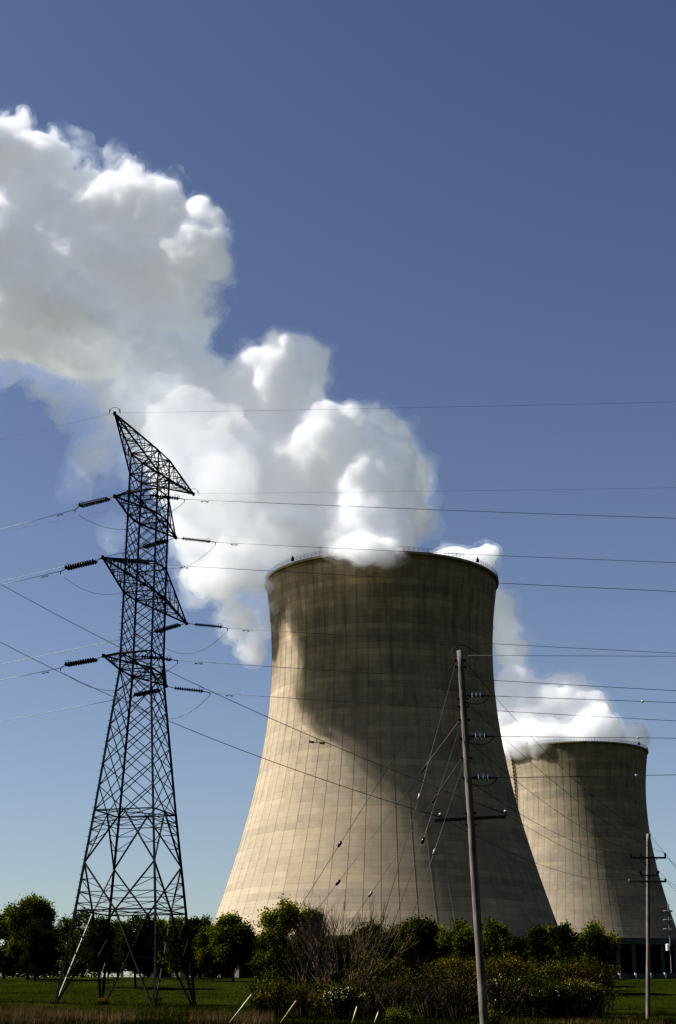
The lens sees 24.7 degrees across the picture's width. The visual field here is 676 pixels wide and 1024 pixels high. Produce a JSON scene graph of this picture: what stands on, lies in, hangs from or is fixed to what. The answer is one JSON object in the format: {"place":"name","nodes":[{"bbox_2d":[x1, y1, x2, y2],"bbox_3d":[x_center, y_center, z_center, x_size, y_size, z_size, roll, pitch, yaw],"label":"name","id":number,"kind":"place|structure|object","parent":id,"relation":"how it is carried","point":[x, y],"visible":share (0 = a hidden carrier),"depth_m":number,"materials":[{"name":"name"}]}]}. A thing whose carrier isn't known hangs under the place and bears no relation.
{"place":"outdoors","nodes":[
{"label":"outdoors","id":0,"kind":"place"},
{"bbox_2d":[0,977,675,1023],"bbox_3d":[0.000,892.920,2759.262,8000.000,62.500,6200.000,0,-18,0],"label":"ground","id":1,"kind":"structure","parent":0,"point":[641,993],"depth_m":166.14,"materials":[{"name":"green plant"}]},
{"bbox_2d":[0,943,20,976],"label":"tree","id":2,"kind":"object","parent":1,"relation":"on","point":[11,970],"visible":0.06,"depth_m":286.16,"materials":[{"name":"green plant"}]},
{"bbox_2d":[0,911,22,978],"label":"tree","id":3,"kind":"object","parent":1,"relation":"on","point":[6,962],"visible":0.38,"depth_m":250.97,"materials":[{"name":"green plant"}]},
{"bbox_2d":[1,891,63,979],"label":"tree","id":4,"kind":"object","parent":1,"relation":"on","point":[32,909],"visible":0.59,"depth_m":235.56,"materials":[{"name":"green plant"}]},
{"bbox_2d":[13,919,61,981],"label":"tree","id":5,"kind":"object","parent":1,"relation":"on","point":[36,941],"visible":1,"depth_m":225.14,"materials":[{"name":"green plant"}]},
{"bbox_2d":[0,963,96,976],"bbox_3d":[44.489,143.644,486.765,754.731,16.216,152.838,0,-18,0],"label":"distant woods","id":6,"kind":"object","parent":1,"relation":"on","point":[57,974],"visible":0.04,"depth_m":495.37,"materials":[{"name":"green plant"}]},
{"bbox_2d":[44,944,71,976],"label":"tree","id":7,"kind":"object","parent":1,"relation":"on","point":[53,967],"visible":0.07,"depth_m":302.07,"materials":[{"name":"green plant"}]},
{"bbox_2d":[53,914,77,975],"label":"tree","id":8,"kind":"object","parent":1,"relation":"on","point":[65,931],"visible":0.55,"depth_m":288.58,"materials":[{"name":"green plant"}]},
{"bbox_2d":[63,905,96,976],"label":"tree","id":9,"kind":"object","parent":1,"relation":"on","point":[85,916],"visible":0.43,"depth_m":279.30,"materials":[{"name":"green plant"}]},
{"bbox_2d":[78,914,119,987],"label":"tree","id":10,"kind":"object","parent":1,"relation":"on","point":[99,925],"visible":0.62,"depth_m":191.92,"materials":[{"name":"green plant"}]},
{"bbox_2d":[95,993,110,1004],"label":"shrub","id":11,"kind":"object","parent":1,"relation":"on","point":[102,1001],"visible":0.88,"depth_m":125.68,"materials":[{"name":"green plant"}]},
{"bbox_2d":[101,919,131,978],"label":"tree","id":12,"kind":"object","parent":1,"relation":"on","point":[116,926],"visible":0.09,"depth_m":259.38,"materials":[{"name":"green plant"}]},
{"bbox_2d":[51,407,198,1004],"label":"transmission pylon","id":13,"kind":"object","parent":1,"relation":"on","point":[133,662],"visible":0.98,"depth_m":139.66,"materials":[{"name":"metal"}]},
{"bbox_2d":[60,558,100,573],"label":"insulator string","id":14,"kind":"object","parent":13,"relation":"attached to","point":[83,564],"visible":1,"depth_m":133.12,"materials":[{"name":"ceramic"}]},
{"bbox_2d":[60,656,101,670],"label":"insulator string","id":15,"kind":"object","parent":13,"relation":"attached to","point":[80,662],"visible":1,"depth_m":136.34,"materials":[{"name":"ceramic"}]},
{"bbox_2d":[75,497,112,509],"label":"insulator string","id":16,"kind":"object","parent":13,"relation":"attached to","point":[98,501],"visible":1,"depth_m":141.23,"materials":[{"name":"ceramic"}]},
{"bbox_2d":[106,558,162,567],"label":"insulator string","id":17,"kind":"object","parent":13,"relation":"attached to","point":[134,561],"visible":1,"depth_m":131.68,"materials":[{"name":"ceramic"}]},
{"bbox_2d":[171,565,675,591],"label":"power line","id":18,"kind":"object","parent":17,"relation":"attached to","point":[414,578],"visible":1,"depth_m":126.91,"materials":[{"name":"metal"}]},
{"bbox_2d":[105,655,177,662],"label":"insulator string","id":19,"kind":"object","parent":13,"relation":"attached to","point":[157,658],"visible":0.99,"depth_m":134.48,"materials":[{"name":"ceramic"}]},
{"bbox_2d":[178,660,675,690],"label":"power line","id":20,"kind":"object","parent":19,"relation":"attached to","point":[425,676],"visible":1,"depth_m":130.03,"materials":[{"name":"metal"}]},
{"bbox_2d":[116,494,184,501],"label":"insulator string","id":21,"kind":"object","parent":13,"relation":"attached to","point":[163,496],"visible":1,"depth_m":139.46,"materials":[{"name":"ceramic"}]},
{"bbox_2d":[185,499,660,517],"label":"power line","id":22,"kind":"object","parent":21,"relation":"attached to","point":[424,509],"visible":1,"depth_m":134.75,"materials":[{"name":"metal"}]},
{"bbox_2d":[150,623,182,635],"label":"insulator string","id":23,"kind":"object","parent":13,"relation":"attached to","point":[169,627],"visible":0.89,"depth_m":154.71,"materials":[{"name":"ceramic"}]},
{"bbox_2d":[168,686,209,692],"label":"insulator string","id":24,"kind":"object","parent":13,"relation":"attached to","point":[184,689],"visible":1,"depth_m":146.84,"materials":[{"name":"ceramic"}]},
{"bbox_2d":[217,693,673,720],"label":"power line","id":25,"kind":"object","parent":24,"relation":"attached to","point":[444,707],"visible":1,"depth_m":142.09,"materials":[{"name":"metal"}]},
{"bbox_2d":[180,537,215,544],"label":"insulator string","id":26,"kind":"object","parent":13,"relation":"attached to","point":[197,540],"visible":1,"depth_m":151.68,"materials":[{"name":"ceramic"}]},
{"bbox_2d":[216,542,675,562],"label":"power line","id":27,"kind":"object","parent":26,"relation":"attached to","point":[447,553],"visible":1,"depth_m":146.79,"materials":[{"name":"metal"}]},
{"bbox_2d":[188,623,227,630],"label":"insulator string","id":28,"kind":"object","parent":13,"relation":"attached to","point":[209,625],"visible":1,"depth_m":153.40,"materials":[{"name":"ceramic"}]},
{"bbox_2d":[230,628,666,652],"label":"power line","id":29,"kind":"object","parent":28,"relation":"attached to","point":[450,641],"visible":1,"depth_m":148.66,"materials":[{"name":"metal"}]},
{"bbox_2d":[138,402,652,412],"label":"ground wire","id":30,"kind":"object","parent":13,"relation":"attached to","point":[377,408],"visible":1,"depth_m":132.93,"materials":[{"name":"metal"}]},
{"bbox_2d":[200,488,629,493],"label":"ground wire","id":31,"kind":"object","parent":13,"relation":"attached to","point":[407,491],"visible":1,"depth_m":154.65,"materials":[{"name":"metal"}]},
{"bbox_2d":[110,913,162,988],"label":"tree","id":32,"kind":"object","parent":1,"relation":"on","point":[146,949],"visible":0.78,"depth_m":187.93,"materials":[{"name":"green plant"}]},
{"bbox_2d":[0,1002,275,1023],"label":"dry grass","id":33,"kind":"structure","parent":1,"relation":"on","point":[223,1015],"depth_m":59.16,"materials":[{"name":"plant"}]},
{"bbox_2d":[151,916,179,977],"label":"tree","id":34,"kind":"object","parent":1,"relation":"on","point":[159,954],"visible":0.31,"depth_m":268.44,"materials":[{"name":"green plant"}]},
{"bbox_2d":[157,915,196,978],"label":"tree","id":35,"kind":"object","parent":1,"relation":"on","point":[172,946],"visible":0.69,"depth_m":254.30,"materials":[{"name":"green plant"}]},
{"bbox_2d":[177,915,204,976],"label":"tree","id":36,"kind":"object","parent":1,"relation":"on","point":[196,921],"visible":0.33,"depth_m":279.36,"materials":[{"name":"green plant"}]},
{"bbox_2d":[179,934,215,977],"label":"tree","id":37,"kind":"object","parent":1,"relation":"on","point":[197,969],"visible":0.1,"depth_m":267.98,"materials":[{"name":"green plant"}]},
{"bbox_2d":[201,913,214,976],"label":"tree","id":38,"kind":"object","parent":1,"relation":"on","point":[205,922],"visible":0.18,"depth_m":299.53,"materials":[{"name":"green plant"}]},
{"bbox_2d":[191,921,226,980],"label":"tree","id":39,"kind":"object","parent":1,"relation":"on","point":[204,956],"visible":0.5,"depth_m":229.74,"materials":[{"name":"green plant"}]},
{"bbox_2d":[211,961,235,976],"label":"tree","id":40,"kind":"object","parent":1,"relation":"on","point":[228,971],"visible":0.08,"depth_m":287.25,"materials":[{"name":"green plant"}]},
{"bbox_2d":[204,910,257,981],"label":"tree","id":41,"kind":"object","parent":1,"relation":"on","point":[234,949],"visible":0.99,"depth_m":222.27,"materials":[{"name":"green plant"}]},
{"bbox_2d":[244,934,266,979],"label":"tree","id":42,"kind":"object","parent":1,"relation":"on","point":[254,971],"visible":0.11,"depth_m":249.19,"materials":[{"name":"green plant"}]},
{"bbox_2d":[242,987,277,1015],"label":"shrub","id":43,"kind":"object","parent":1,"relation":"on","point":[262,1000],"visible":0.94,"depth_m":79.91,"materials":[{"name":"green plant"}]},
{"bbox_2d":[246,934,288,983],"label":"tree","id":44,"kind":"object","parent":1,"relation":"on","point":[257,945],"visible":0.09,"depth_m":196.64,"materials":[{"name":"green plant"}]},
{"bbox_2d":[242,977,309,1016],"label":"shrub","id":45,"kind":"object","parent":1,"relation":"on","point":[271,986],"visible":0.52,"depth_m":87.34,"materials":[{"name":"green plant"}]},
{"bbox_2d":[251,893,321,985],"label":"tree","id":46,"kind":"object","parent":1,"relation":"on","point":[289,909],"visible":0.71,"depth_m":157.83,"materials":[{"name":"green plant"}]},
{"bbox_2d":[265,973,324,1018],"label":"shrub","id":47,"kind":"object","parent":1,"relation":"on","point":[303,1004],"visible":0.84,"depth_m":79.87,"materials":[{"name":"green plant"}]},
{"bbox_2d":[263,932,339,1008],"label":"bare tree","id":48,"kind":"object","parent":1,"relation":"on","point":[313,960],"visible":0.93,"depth_m":100.37,"materials":[{"name":"brown plant"}]},
{"bbox_2d":[290,902,327,996],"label":"tree","id":49,"kind":"object","parent":1,"relation":"on","point":[306,909],"visible":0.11,"depth_m":164.13,"materials":[{"name":"green plant"}]},
{"bbox_2d":[294,972,349,1015],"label":"shrub","id":50,"kind":"object","parent":1,"relation":"on","point":[316,989],"visible":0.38,"depth_m":93.37,"materials":[{"name":"green plant"}]},
{"bbox_2d":[320,935,354,983],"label":"tree","id":51,"kind":"object","parent":1,"relation":"on","point":[340,961],"visible":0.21,"depth_m":204.74,"materials":[{"name":"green plant"}]},
{"bbox_2d":[309,976,374,1019],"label":"shrub","id":52,"kind":"object","parent":1,"relation":"on","point":[337,998],"visible":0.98,"depth_m":73.92,"materials":[{"name":"green plant"}]},
{"bbox_2d":[269,894,424,1011],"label":"bare tree","id":53,"kind":"object","parent":1,"relation":"on","point":[314,925],"visible":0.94,"depth_m":105.63,"materials":[{"name":"brown plant"}]},
{"bbox_2d":[339,928,378,980],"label":"tree","id":54,"kind":"object","parent":1,"relation":"on","point":[350,949],"visible":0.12,"depth_m":200.92,"materials":[{"name":"green plant"}]},
{"bbox_2d":[349,920,390,981],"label":"tree","id":55,"kind":"object","parent":1,"relation":"on","point":[375,930],"visible":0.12,"depth_m":182.59,"materials":[{"name":"green plant"}]},
{"bbox_2d":[335,969,407,1017],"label":"shrub","id":56,"kind":"object","parent":1,"relation":"on","point":[372,1009],"visible":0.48,"depth_m":91.40,"materials":[{"name":"green plant"}]},
{"bbox_2d":[188,546,557,977],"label":"cooling tower","id":57,"kind":"structure","parent":1,"relation":"on","point":[298,824],"depth_m":538.43,"materials":[{"name":"concrete"}]},
{"bbox_2d":[335,954,421,1012],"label":"shrub","id":58,"kind":"object","parent":1,"relation":"on","point":[383,965],"visible":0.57,"depth_m":114.34,"materials":[{"name":"green plant"}]},
{"bbox_2d":[377,921,416,987],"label":"tree","id":59,"kind":"object","parent":1,"relation":"on","point":[387,948],"visible":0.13,"depth_m":172.79,"materials":[{"name":"green plant"}]},
{"bbox_2d":[378,1003,418,1023],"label":"shrub","id":60,"kind":"object","parent":1,"relation":"on","point":[403,1018],"visible":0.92,"depth_m":62.62,"materials":[{"name":"green plant"}]},
{"bbox_2d":[367,969,434,1018],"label":"shrub","id":61,"kind":"object","parent":1,"relation":"on","point":[397,990],"visible":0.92,"depth_m":85.65,"materials":[{"name":"green plant"}]},
{"bbox_2d":[390,914,446,998],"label":"tree","id":62,"kind":"object","parent":1,"relation":"on","point":[424,935],"visible":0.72,"depth_m":162.67,"materials":[{"name":"green plant"}]},
{"bbox_2d":[392,969,466,1018],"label":"shrub","id":63,"kind":"object","parent":1,"relation":"on","point":[431,1009],"visible":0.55,"depth_m":89.29,"materials":[{"name":"green plant"}]},
{"bbox_2d":[419,923,452,985],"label":"tree","id":64,"kind":"object","parent":1,"relation":"on","point":[444,949],"visible":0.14,"depth_m":177.59,"materials":[{"name":"green plant"}]},
{"bbox_2d":[403,951,474,1013],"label":"shrub","id":65,"kind":"object","parent":1,"relation":"on","point":[445,965],"visible":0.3,"depth_m":116.42,"materials":[{"name":"green plant"}]},
{"bbox_2d":[420,970,496,1019],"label":"shrub","id":66,"kind":"object","parent":1,"relation":"on","point":[458,1013],"visible":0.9,"depth_m":83.71,"materials":[{"name":"green plant"}]},
{"bbox_2d":[432,918,494,988],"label":"tree","id":67,"kind":"object","parent":1,"relation":"on","point":[463,940],"visible":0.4,"depth_m":158.17,"materials":[{"name":"green plant"}]},
{"bbox_2d":[430,955,500,1014],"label":"shrub","id":68,"kind":"object","parent":1,"relation":"on","point":[461,970],"visible":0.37,"depth_m":110.47,"materials":[{"name":"green plant"}]},
{"bbox_2d":[434,645,506,1023],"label":"utility pole","id":69,"kind":"object","parent":1,"relation":"on","point":[470,818],"visible":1,"depth_m":56.08,"materials":[{"name":"grey wood"}]},
{"bbox_2d":[0,642,439,816],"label":"distribution wire","id":70,"kind":"object","parent":69,"relation":"attached to","point":[224,743],"visible":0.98,"depth_m":61.76,"materials":[{"name":"black metal"}]},
{"bbox_2d":[1,584,504,813],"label":"distribution wire","id":71,"kind":"object","parent":69,"relation":"attached to","point":[323,742],"visible":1,"depth_m":61.98,"materials":[{"name":"metal"}]},
{"bbox_2d":[228,659,456,1020],"bbox_3d":[0.110,12.332,57.541,9.274,13.327,0.100,-6,-20,18],"label":"guy wire","id":72,"kind":"object","parent":69,"relation":"attached to","point":[339,844],"visible":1,"depth_m":57.51,"materials":[{"name":"metal"}]},
{"bbox_2d":[229,721,458,1022],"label":"guy wire","id":73,"kind":"object","parent":69,"relation":"attached to","point":[337,882],"visible":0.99,"depth_m":57.14,"materials":[{"name":"metal"}]},
{"bbox_2d":[280,757,462,1023],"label":"guy wire","id":74,"kind":"object","parent":69,"relation":"attached to","point":[370,893],"visible":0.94,"depth_m":56.95,"materials":[{"name":"metal"}]},
{"bbox_2d":[352,660,456,1022],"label":"guy wire","id":75,"kind":"object","parent":69,"relation":"attached to","point":[419,796],"visible":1,"depth_m":54.95,"materials":[{"name":"metal"}]},
{"bbox_2d":[358,725,460,1022],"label":"guy wire","id":76,"kind":"object","parent":69,"relation":"attached to","point":[422,840],"visible":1,"depth_m":54.91,"materials":[{"name":"metal"}]},
{"bbox_2d":[374,763,463,1023],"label":"guy wire","id":77,"kind":"object","parent":69,"relation":"attached to","point":[434,851],"visible":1,"depth_m":54.62,"materials":[{"name":"metal"}]},
{"bbox_2d":[466,692,488,703],"bbox_3d":[5.180,6.972,57.773,1.020,0.486,0.341,0,-18,0],"label":"insulator string","id":78,"kind":"object","parent":69,"relation":"attached to","point":[480,695],"visible":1,"depth_m":57.72,"materials":[{"name":"grey ceramic"}]},
{"bbox_2d":[500,696,675,702],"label":"distribution wire","id":79,"kind":"object","parent":78,"relation":"attached to","point":[642,701],"visible":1,"depth_m":57.75,"materials":[{"name":"metal"}]},
{"bbox_2d":[469,732,493,744],"bbox_3d":[5.267,8.420,57.289,1.074,0.484,0.341,0,-18,0],"label":"insulator string","id":80,"kind":"object","parent":69,"relation":"attached to","point":[479,736],"visible":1,"depth_m":57.24,"materials":[{"name":"grey ceramic"}]},
{"bbox_2d":[494,736,638,738],"bbox_3d":[39.180,8.336,57.317,66.770,0.332,0.110,0,-18,0],"label":"distribution wire","id":81,"kind":"object","parent":80,"relation":"attached to","point":[577,737],"visible":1,"depth_m":57.30,"materials":[{"name":"metal"}]},
{"bbox_2d":[471,773,496,785],"bbox_3d":[5.338,9.874,56.802,1.094,0.482,0.341,0,-18,0],"label":"insulator string","id":82,"kind":"object","parent":69,"relation":"attached to","point":[482,777],"visible":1,"depth_m":56.76,"materials":[{"name":"grey ceramic"}]},
{"bbox_2d":[499,774,649,777],"bbox_3d":[39.173,8.889,57.132,66.595,1.939,0.110,0,-18,0],"label":"distribution wire","id":83,"kind":"object","parent":82,"relation":"attached to","point":[636,775],"visible":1,"depth_m":56.84,"materials":[{"name":"metal"}]},
{"bbox_2d":[471,1006,506,1023],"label":"shrub","id":84,"kind":"object","parent":1,"relation":"on","point":[493,1017],"visible":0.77,"depth_m":60.61,"materials":[{"name":"green plant"}]},
{"bbox_2d":[482,911,514,981],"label":"tree","id":85,"kind":"object","parent":1,"relation":"on","point":[499,933],"visible":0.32,"depth_m":167.85,"materials":[{"name":"green plant"}]},
{"bbox_2d":[464,970,537,1018],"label":"shrub","id":86,"kind":"object","parent":1,"relation":"on","point":[496,992],"visible":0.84,"depth_m":85.68,"materials":[{"name":"green plant"}]},
{"bbox_2d":[455,944,552,1015],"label":"shrub","id":87,"kind":"object","parent":1,"relation":"on","point":[510,966],"visible":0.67,"depth_m":106.34,"materials":[{"name":"green plant"}]},
{"bbox_2d":[508,935,531,980],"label":"tree","id":88,"kind":"object","parent":1,"relation":"on","point":[517,944],"visible":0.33,"depth_m":192.35,"materials":[{"name":"green plant"}]},
{"bbox_2d":[489,970,567,1017],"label":"shrub","id":89,"kind":"object","parent":1,"relation":"on","point":[530,982],"visible":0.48,"depth_m":93.16,"materials":[{"name":"green plant"}]},
{"bbox_2d":[523,924,555,980],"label":"tree","id":90,"kind":"object","parent":1,"relation":"on","point":[537,936],"visible":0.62,"depth_m":182.54,"materials":[{"name":"green plant"}]},
{"bbox_2d":[526,979,578,1019],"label":"shrub","id":91,"kind":"object","parent":1,"relation":"on","point":[557,996],"visible":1,"depth_m":87.18,"materials":[{"name":"green plant"}]},
{"bbox_2d":[539,924,566,963],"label":"tree","id":92,"kind":"object","parent":1,"relation":"on","point":[555,947],"visible":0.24,"depth_m":187.30,"materials":[{"name":"green plant"}]},
{"bbox_2d":[521,953,588,1015],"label":"shrub","id":93,"kind":"object","parent":1,"relation":"on","point":[545,969],"visible":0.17,"depth_m":112.62,"materials":[{"name":"green plant"}]},
{"bbox_2d":[549,919,583,978],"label":"tree","id":94,"kind":"object","parent":1,"relation":"on","point":[563,932],"visible":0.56,"depth_m":178.13,"materials":[{"name":"green plant"}]},
{"bbox_2d":[545,973,610,1018],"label":"shrub","id":95,"kind":"object","parent":1,"relation":"on","point":[591,990],"visible":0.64,"depth_m":92.93,"materials":[{"name":"green plant"}]},
{"bbox_2d":[538,951,625,1016],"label":"shrub","id":96,"kind":"object","parent":1,"relation":"on","point":[589,970],"visible":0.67,"depth_m":110.49,"materials":[{"name":"green plant"}]},
{"bbox_2d":[499,1012,664,1023],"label":"dry weeds","id":97,"kind":"object","parent":1,"relation":"on","point":[603,1021],"visible":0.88,"depth_m":64.14,"materials":[{"name":"brown plant"}]},
{"bbox_2d":[504,738,675,973],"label":"cooling tower","id":98,"kind":"structure","parent":1,"relation":"on","point":[612,899],"depth_m":911.39,"materials":[{"name":"grey concrete"}]},
{"bbox_2d":[569,916,622,992],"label":"tree","id":99,"kind":"object","parent":1,"relation":"on","point":[593,944],"visible":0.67,"depth_m":181.72,"materials":[{"name":"green plant"}]},
{"bbox_2d":[584,986,621,1019],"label":"shrub","id":100,"kind":"object","parent":1,"relation":"on","point":[600,1007],"visible":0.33,"depth_m":96.87,"materials":[{"name":"green plant"}]},
{"bbox_2d":[618,973,634,978],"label":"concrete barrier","id":101,"kind":"object","parent":1,"relation":"on","point":[628,976],"visible":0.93,"depth_m":252.26,"materials":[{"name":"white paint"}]},
{"bbox_2d":[628,833,665,1018],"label":"utility pole","id":102,"kind":"object","parent":1,"relation":"on","point":[647,864],"visible":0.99,"depth_m":108.75,"materials":[{"name":"grey wood"}]},
{"bbox_2d":[463,659,636,827],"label":"distribution wire","id":103,"kind":"object","parent":102,"relation":"attached to","point":[540,746],"visible":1,"depth_m":73.36,"materials":[{"name":"black metal"}]},
{"bbox_2d":[650,973,664,978],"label":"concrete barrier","id":104,"kind":"object","parent":1,"relation":"on","point":[657,976],"visible":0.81,"depth_m":260.22,"materials":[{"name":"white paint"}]},
{"bbox_2d":[663,904,674,972],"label":"utility pole","id":105,"kind":"object","parent":1,"relation":"on","point":[668,947],"visible":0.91,"depth_m":274.97,"materials":[{"name":"grey wood"}]},
{"bbox_2d":[0,0,675,976],"label":"sky","id":106,"kind":"structure","parent":0,"point":[234,210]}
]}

